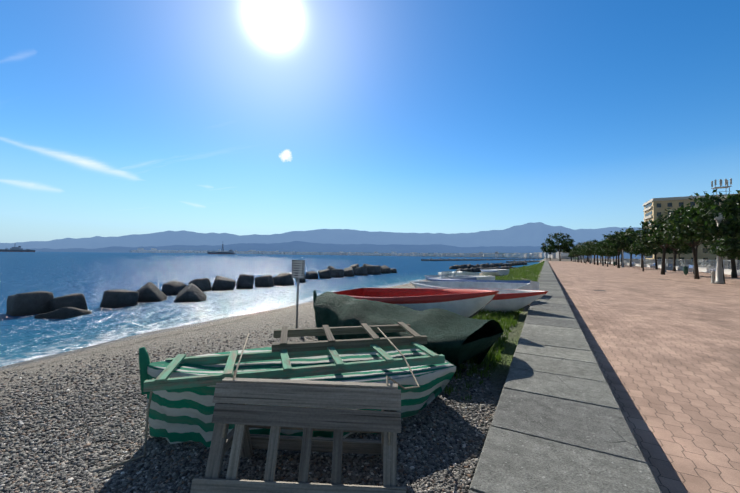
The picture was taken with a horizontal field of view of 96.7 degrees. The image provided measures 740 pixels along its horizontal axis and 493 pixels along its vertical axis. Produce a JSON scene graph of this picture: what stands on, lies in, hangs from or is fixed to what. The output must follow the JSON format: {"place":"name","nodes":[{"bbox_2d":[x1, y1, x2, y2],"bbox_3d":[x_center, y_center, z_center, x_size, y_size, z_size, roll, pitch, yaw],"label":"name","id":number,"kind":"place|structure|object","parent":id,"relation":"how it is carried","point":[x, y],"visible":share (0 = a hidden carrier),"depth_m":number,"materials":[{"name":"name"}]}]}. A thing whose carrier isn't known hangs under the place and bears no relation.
{"place":"outdoors","nodes":[
{"label":"outdoors","id":0,"kind":"place"},
{"bbox_2d":[0,251,543,366],"bbox_3d":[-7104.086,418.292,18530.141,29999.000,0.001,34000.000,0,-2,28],"label":"sea","id":1,"kind":"structure","parent":0,"point":[92,277],"depth_m":30.94,"materials":[{"name":"liquid"}]},
{"bbox_2d":[0,246,34,251],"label":"ship","id":2,"kind":"object","parent":1,"relation":"on","point":[16,249],"visible":1,"depth_m":1188.36,"materials":[{"name":"grey metal"}]},
{"bbox_2d":[207,244,234,253],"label":"ship","id":3,"kind":"object","parent":1,"relation":"on","point":[223,252],"visible":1,"depth_m":1502.02,"materials":[{"name":"grey metal"}]},
{"bbox_2d":[0,222,640,248],"bbox_3d":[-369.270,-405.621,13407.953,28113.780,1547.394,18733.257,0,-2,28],"label":"mountain range","id":4,"kind":"structure","parent":0,"point":[532,234],"depth_m":13859.39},
{"bbox_2d":[5,241,644,258],"bbox_3d":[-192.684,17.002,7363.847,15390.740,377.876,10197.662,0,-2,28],"label":"coastline","id":5,"kind":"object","parent":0,"point":[298,246],"depth_m":8083.18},
{"bbox_2d":[130,248,582,258],"bbox_3d":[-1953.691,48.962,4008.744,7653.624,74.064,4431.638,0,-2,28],"label":"shore town","id":6,"kind":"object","parent":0,"point":[497,254],"visible":0.94,"depth_m":2988.25},
{"bbox_2d":[0,258,739,492],"bbox_3d":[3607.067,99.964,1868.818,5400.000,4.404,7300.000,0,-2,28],"label":"ground","id":7,"kind":"structure","parent":0,"point":[239,325],"depth_m":6.45,"materials":[{"name":"grey gravel"}]},
{"bbox_2d":[0,317,494,492],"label":"loose pebbles","id":8,"kind":"object","parent":7,"relation":"on","point":[15,477],"visible":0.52,"depth_m":2.70,"materials":[{"name":"grey gravel"}]},
{"bbox_2d":[190,377,405,492],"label":"wooden pallet","id":9,"kind":"object","parent":8,"relation":"on","point":[239,395],"visible":1,"depth_m":2.20,"materials":[{"name":"grey wood"}]},
{"bbox_2d":[6,262,527,318],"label":"breakwater boulders","id":10,"kind":"object","parent":7,"relation":"on","point":[44,304],"visible":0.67,"depth_m":19.48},
{"bbox_2d":[139,346,455,446],"bbox_3d":[-0.670,1.335,3.325,2.905,0.814,1.370,1,-2,-16],"label":"boat","id":11,"kind":"object","parent":7,"relation":"on","point":[181,415],"visible":0.35,"depth_m":2.94,"materials":[{"name":"green wood"}]},
{"bbox_2d":[101,328,419,470],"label":"mooring ropes","id":12,"kind":"object","parent":11,"relation":"attached to","point":[225,425],"visible":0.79,"depth_m":2.64,"materials":[{"name":"beige fabric"}]},
{"bbox_2d":[143,342,444,391],"bbox_3d":[-0.587,1.106,3.213,2.615,0.097,0.682,1,-2,-17],"label":"boat frame","id":13,"kind":"object","parent":11,"relation":"on","point":[162,381],"visible":0.83,"depth_m":3.06,"materials":[{"name":"paint"}]},
{"bbox_2d":[272,322,426,351],"bbox_3d":[-0.243,1.042,3.846,1.713,0.107,0.641,1,1,-14],"label":"wooden pallet","id":14,"kind":"object","parent":13,"relation":"on","point":[283,333],"visible":1,"depth_m":3.72,"materials":[{"name":"wood"}]},
{"bbox_2d":[291,260,304,327],"bbox_3d":[-1.868,1.376,8.473,0.340,2.058,0.073,2,-1,8],"label":"sign","id":15,"kind":"object","parent":7,"relation":"on","point":[298,269],"visible":0.85,"depth_m":8.46,"materials":[{"name":"grey metal"}]},
{"bbox_2d":[313,290,503,373],"bbox_3d":[0.116,1.463,6.040,1.660,1.000,4.400,2,-2,-41],"label":"boat","id":16,"kind":"object","parent":7,"relation":"on","point":[455,339],"visible":0.67,"depth_m":5.07,"materials":[{"name":"green fabric"}]},
{"bbox_2d":[333,288,498,317],"bbox_3d":[0.876,1.461,8.019,1.724,0.888,4.950,-3,-2,-39],"label":"boat","id":17,"kind":"object","parent":7,"relation":"on","point":[469,303],"visible":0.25,"depth_m":6.89,"materials":[{"name":"paint"}]},
{"bbox_2d":[438,271,479,275],"bbox_3d":[6.309,2.310,24.952,1.724,0.792,5.060,6,-7,-14],"label":"boat","id":18,"kind":"object","parent":7,"relation":"on","point":[462,273],"visible":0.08,"depth_m":22.60,"materials":[{"name":"paint"}]},
{"bbox_2d":[424,270,494,279],"bbox_3d":[4.478,1.829,18.010,1.724,0.992,4.840,-2,-4,-28],"label":"boat","id":19,"kind":"object","parent":7,"relation":"on","point":[448,276],"visible":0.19,"depth_m":17.93,"materials":[{"name":"paint"}]},
{"bbox_2d":[410,281,531,305],"bbox_3d":[3.295,1.664,12.022,1.624,0.720,4.620,-5,-1,-44],"label":"boat","id":20,"kind":"object","parent":7,"relation":"on","point":[458,284],"visible":0.27,"depth_m":12.38,"materials":[{"name":"paint"}]},
{"bbox_2d":[425,278,538,289],"bbox_3d":[4.276,1.688,13.504,4.620,0.744,1.624,-4,-11,41],"label":"boat","id":21,"kind":"object","parent":7,"relation":"on","point":[535,285],"visible":0.17,"depth_m":12.27,"materials":[{"name":"paint"}]},
{"bbox_2d":[433,288,547,313],"bbox_3d":[2.896,1.587,9.750,4.400,0.660,1.524,-5,-1,43],"label":"rowboat","id":22,"kind":"object","parent":7,"relation":"on","point":[510,300],"visible":0.33,"depth_m":8.62,"materials":[{"name":"paint"}]},
{"bbox_2d":[444,261,544,400],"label":"grass strip","id":23,"kind":"object","parent":7,"relation":"on","point":[525,271],"depth_m":7.54,"materials":[{"name":"green plant"}]},
{"bbox_2d":[480,269,509,275],"bbox_3d":[11.601,2.464,31.373,1.524,0.660,4.620,-4,-4,-6],"label":"boat","id":24,"kind":"object","parent":7,"relation":"on","point":[497,272],"visible":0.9,"depth_m":29.69,"materials":[{"name":"paint"}]},
{"bbox_2d":[540,241,557,260],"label":"park tree","id":25,"kind":"object","parent":7,"relation":"on","point":[544,249],"visible":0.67,"depth_m":193.73,"materials":[{"name":"green plant"}]},
{"bbox_2d":[544,232,577,260],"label":"park tree","id":26,"kind":"object","parent":7,"relation":"on","point":[552,247],"visible":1,"depth_m":174.19,"materials":[{"name":"green plant"}]},
{"bbox_2d":[468,260,661,492],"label":"sea wall","id":27,"kind":"structure","parent":7,"relation":"on","point":[559,423],"depth_m":2.73,"materials":[{"name":"concrete"}]},
{"bbox_2d":[561,242,581,260],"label":"park tree","id":28,"kind":"object","parent":7,"relation":"on","point":[566,251],"visible":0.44,"depth_m":178.83,"materials":[{"name":"green plant"}]},
{"bbox_2d":[571,246,583,262],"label":"promenade tree","id":29,"kind":"object","parent":7,"relation":"on","point":[574,249],"visible":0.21,"depth_m":120.72,"materials":[{"name":"green plant"}]},
{"bbox_2d":[577,246,591,262],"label":"promenade tree","id":30,"kind":"object","parent":7,"relation":"on","point":[579,249],"visible":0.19,"depth_m":105.36,"materials":[{"name":"green plant"}]},
{"bbox_2d":[581,243,601,264],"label":"promenade tree","id":31,"kind":"object","parent":7,"relation":"on","point":[592,246],"visible":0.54,"depth_m":81.96,"materials":[{"name":"green plant"}]},
{"bbox_2d":[600,231,635,267],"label":"promenade tree","id":32,"kind":"object","parent":7,"relation":"on","point":[619,245],"visible":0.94,"depth_m":58.55,"materials":[{"name":"green plant"}]},
{"bbox_2d":[615,241,633,266],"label":"promenade tree","id":33,"kind":"object","parent":7,"relation":"on","point":[630,256],"visible":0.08,"depth_m":69.04,"materials":[{"name":"brown plant"}]},
{"bbox_2d":[636,238,678,268],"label":"promenade tree","id":34,"kind":"object","parent":7,"relation":"on","point":[668,250],"visible":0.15,"depth_m":53.18,"materials":[{"name":"green plant"}]},
{"bbox_2d":[620,258,739,269],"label":"garden railing","id":35,"kind":"object","parent":7,"relation":"on","point":[670,261],"visible":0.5,"depth_m":51.65,"materials":[{"name":"grey metal"}]},
{"bbox_2d":[670,249,691,262],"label":"garden tree","id":36,"kind":"object","parent":7,"relation":"on","point":[686,252],"visible":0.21,"depth_m":82.84,"materials":[{"name":"green plant"}]},
{"bbox_2d":[674,245,690,256],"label":"garden tree","id":37,"kind":"object","parent":7,"relation":"on","point":[679,250],"visible":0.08,"depth_m":71.99,"materials":[{"name":"green plant"}]},
{"bbox_2d":[643,178,736,264],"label":"apartment block","id":38,"kind":"structure","parent":7,"relation":"on","point":[654,209],"depth_m":115.27,"materials":[{"name":"beige paint"}]},
{"bbox_2d":[701,243,739,267],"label":"garden tree","id":39,"kind":"object","parent":7,"relation":"on","point":[704,245],"visible":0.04,"depth_m":47.77,"materials":[{"name":"green plant"}]},
{"bbox_2d":[722,190,739,222],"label":"promenade tree","id":40,"kind":"object","parent":7,"relation":"on","point":[738,191],"visible":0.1,"depth_m":24.87,"materials":[{"name":"green plant"}]},
{"bbox_2d":[0,0,739,242],"label":"sky","id":41,"kind":"structure","parent":0,"point":[118,118],"materials":[{"name":"blue"}]},
{"bbox_2d":[421,258,547,262],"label":"harbour jetty","id":42,"kind":"object","parent":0,"point":[464,259],"visible":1,"depth_m":223.95,"materials":[{"name":"concrete"}]},
{"bbox_2d":[548,261,739,492],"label":"promenade paving","id":43,"kind":"structure","parent":0,"point":[666,353],"depth_m":5.59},
{"bbox_2d":[578,250,590,263],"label":"promenade tree","id":44,"kind":"object","parent":43,"relation":"on","point":[586,254],"visible":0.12,"depth_m":98.51,"materials":[{"name":"green plant"}]},
{"bbox_2d":[581,239,603,264],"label":"promenade tree","id":45,"kind":"object","parent":43,"relation":"on","point":[591,242],"visible":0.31,"depth_m":89.47,"materials":[{"name":"green plant"}]},
{"bbox_2d":[592,245,609,265],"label":"promenade tree","id":46,"kind":"object","parent":43,"relation":"on","point":[597,248],"visible":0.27,"depth_m":75.15,"materials":[{"name":"green plant"}]},
{"bbox_2d":[596,248,619,266],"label":"promenade tree","id":47,"kind":"object","parent":43,"relation":"on","point":[602,252],"visible":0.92,"depth_m":68.12,"materials":[{"name":"green plant"}]},
{"bbox_2d":[603,229,626,265],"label":"promenade tree","id":48,"kind":"object","parent":43,"relation":"on","point":[616,242],"visible":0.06,"depth_m":76.77,"materials":[{"name":"green plant"}]},
{"bbox_2d":[621,251,623,266],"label":"lamp post","id":49,"kind":"object","parent":43,"relation":"on","point":[622,259],"visible":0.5,"depth_m":65.78,"materials":[{"name":"metal"}]},
{"bbox_2d":[620,225,659,267],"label":"promenade tree","id":50,"kind":"object","parent":43,"relation":"on","point":[631,229],"visible":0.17,"depth_m":61.77,"materials":[{"name":"green plant"}]},
{"bbox_2d":[628,242,658,270],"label":"promenade tree","id":51,"kind":"object","parent":43,"relation":"on","point":[636,251],"visible":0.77,"depth_m":44.52,"materials":[{"name":"green plant"}]},
{"bbox_2d":[626,213,701,274],"bbox_3d":[32.658,-0.266,36.275,5.998,6.973,5.671,1,-2,3],"label":"promenade tree","id":52,"kind":"object","parent":43,"relation":"on","point":[655,240],"visible":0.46,"depth_m":36.45,"materials":[{"name":"green plant"}]},
{"bbox_2d":[595,261,739,275],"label":"garden plinth wall","id":53,"kind":"structure","parent":43,"relation":"on","point":[707,270],"depth_m":47.93,"materials":[{"name":"stone"}]},
{"bbox_2d":[653,232,691,270],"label":"promenade tree","id":54,"kind":"object","parent":43,"relation":"on","point":[674,259],"visible":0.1,"depth_m":46.34,"materials":[{"name":"green plant"}]},
{"bbox_2d":[683,266,687,274],"bbox_3d":[33.770,2.608,35.181,0.460,0.930,0.460,0,-2,28],"label":"litter bin","id":55,"kind":"object","parent":43,"relation":"on","point":[685,270],"visible":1,"depth_m":35.06,"materials":[{"name":"green metal"}]},
{"bbox_2d":[652,203,736,278],"bbox_3d":[28.284,-0.364,28.471,5.508,6.616,5.755,-3,-2,35],"label":"promenade tree","id":56,"kind":"object","parent":43,"relation":"on","point":[666,231],"visible":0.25,"depth_m":28.69,"materials":[{"name":"green plant"}]},
{"bbox_2d":[682,214,711,273],"bbox_3d":[39.249,-0.582,39.483,6.377,7.967,6.519,0,-2,15],"label":"promenade tree","id":57,"kind":"object","parent":43,"relation":"on","point":[696,247],"visible":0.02,"depth_m":39.26,"materials":[{"name":"brown plant"}]},
{"bbox_2d":[668,189,739,283],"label":"promenade tree","id":58,"kind":"object","parent":43,"relation":"on","point":[702,230],"visible":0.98,"depth_m":23.58,"materials":[{"name":"green plant"}]},
{"bbox_2d":[711,271,714,283],"bbox_3d":[24.581,2.191,23.583,0.228,0.900,0.240,0,-2,28],"label":"bollard","id":59,"kind":"object","parent":43,"relation":"on","point":[712,276],"visible":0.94,"depth_m":23.53,"materials":[{"name":"paint"}]},
{"bbox_2d":[714,213,723,283],"bbox_3d":[24.657,0.107,23.254,0.495,5.050,0.520,0,-2,28],"label":"lamp post","id":60,"kind":"object","parent":43,"relation":"on","point":[719,270],"visible":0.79,"depth_m":23.13,"materials":[{"name":"metal"}]},
{"bbox_2d":[698,203,739,277],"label":"promenade tree","id":61,"kind":"object","parent":43,"relation":"on","point":[733,270],"visible":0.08,"depth_m":31.37,"materials":[{"name":"green plant"}]},
{"bbox_2d":[708,233,739,259],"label":"promenade tree","id":62,"kind":"object","parent":43,"relation":"on","point":[729,251],"visible":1,"depth_m":21.57,"materials":[{"name":"green plant"}]},
{"bbox_2d":[688,265,693,271],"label":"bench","id":63,"kind":"object","parent":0,"point":[690,268],"visible":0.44,"depth_m":44.73,"materials":[{"name":"stone"}]}
]}

